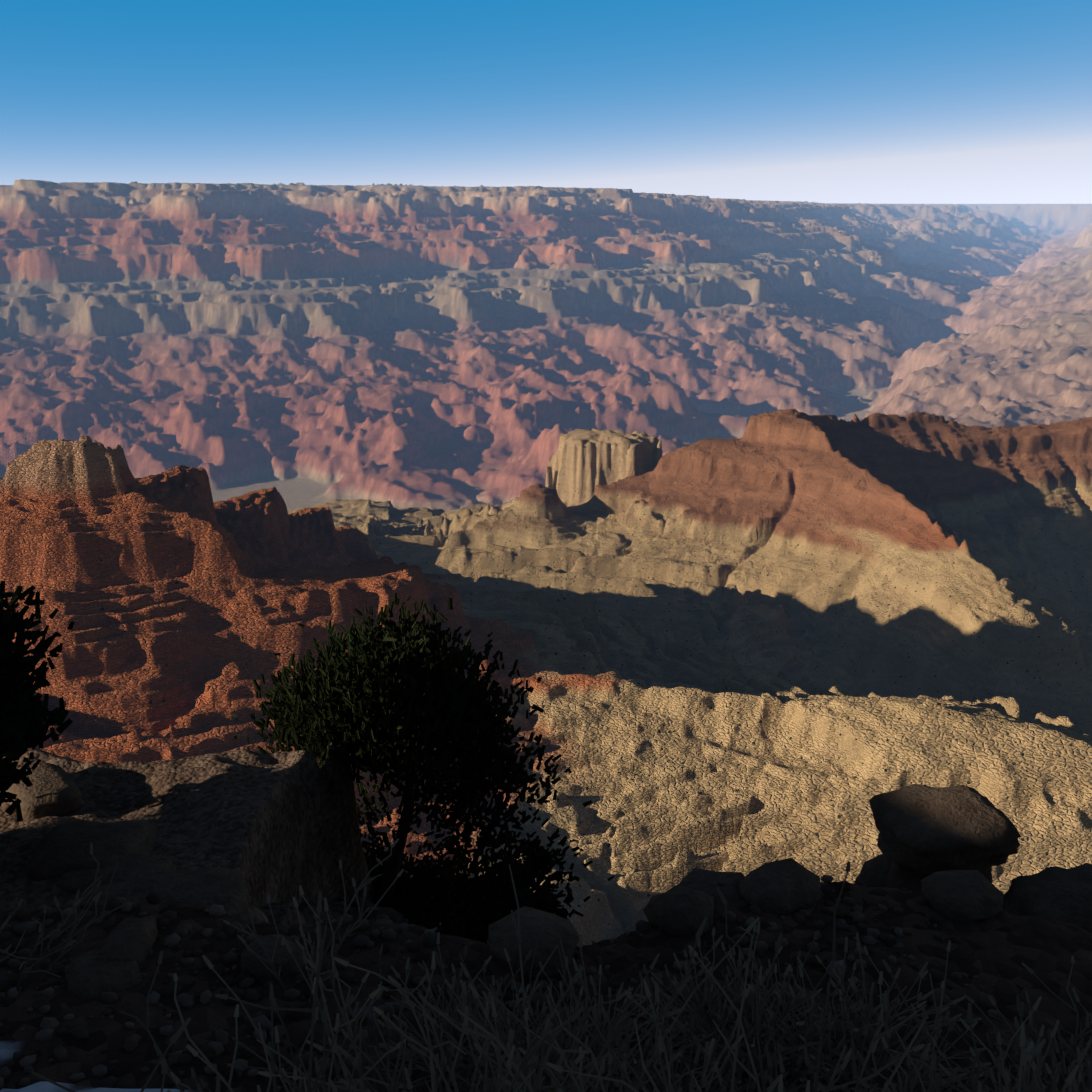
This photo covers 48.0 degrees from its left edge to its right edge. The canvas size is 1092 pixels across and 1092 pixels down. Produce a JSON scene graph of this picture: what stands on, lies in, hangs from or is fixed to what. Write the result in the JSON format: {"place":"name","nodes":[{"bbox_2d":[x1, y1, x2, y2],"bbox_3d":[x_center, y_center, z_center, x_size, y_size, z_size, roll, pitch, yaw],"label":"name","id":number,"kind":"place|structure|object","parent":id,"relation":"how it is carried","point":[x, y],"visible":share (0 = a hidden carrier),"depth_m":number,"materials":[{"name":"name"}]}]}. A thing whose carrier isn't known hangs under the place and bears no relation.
{"place":"outdoors","nodes":[
{"label":"outdoors","id":0,"kind":"place"},
{"bbox_2d":[0,179,1091,945],"bbox_3d":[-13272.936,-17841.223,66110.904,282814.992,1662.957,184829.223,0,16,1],"label":"canyon terrain","id":1,"kind":"structure","parent":0,"point":[742,535],"depth_m":1512.59,"materials":[{"name":"brown stone"}]},
{"bbox_2d":[0,729,1091,1091],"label":"ground","id":2,"kind":"structure","parent":0,"point":[278,827],"depth_m":2.98,"materials":[{"name":"brown soil"}]},
{"bbox_2d":[0,581,74,821],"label":"tree","id":3,"kind":"object","parent":2,"relation":"on","point":[22,708],"visible":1,"depth_m":9.51,"materials":[{"name":"green plant"}]},
{"bbox_2d":[232,593,613,943],"bbox_3d":[-1.409,3.307,13.182,4.227,5.767,3.854,0,16,1],"label":"bush","id":4,"kind":"object","parent":2,"relation":"on","point":[377,692],"visible":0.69,"depth_m":12.27,"materials":[{"name":"green plant"}]},
{"bbox_2d":[5,762,1003,998],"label":"ledge rocks","id":5,"kind":"object","parent":2,"relation":"on","point":[118,960],"visible":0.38,"depth_m":3.17,"materials":[{"name":"grey stone"}]},
{"bbox_2d":[0,875,1022,1091],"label":"gravel pebbles","id":6,"kind":"object","parent":2,"relation":"on","point":[210,1050],"visible":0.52,"depth_m":2.84,"materials":[{"name":"grey gravel"}]},
{"bbox_2d":[0,839,1091,1091],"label":"grass","id":7,"kind":"structure","parent":2,"relation":"on","point":[548,1051],"depth_m":2.26,"materials":[{"name":"green plant"}]},
{"bbox_2d":[854,784,1091,924],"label":"boulder","id":8,"kind":"object","parent":2,"relation":"on","point":[925,831],"visible":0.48,"depth_m":10.26,"materials":[{"name":"brown stone"}]},
{"bbox_2d":[0,0,1091,203],"label":"sky","id":9,"kind":"structure","parent":0,"point":[820,101],"materials":[{"name":"blue"}]}
]}

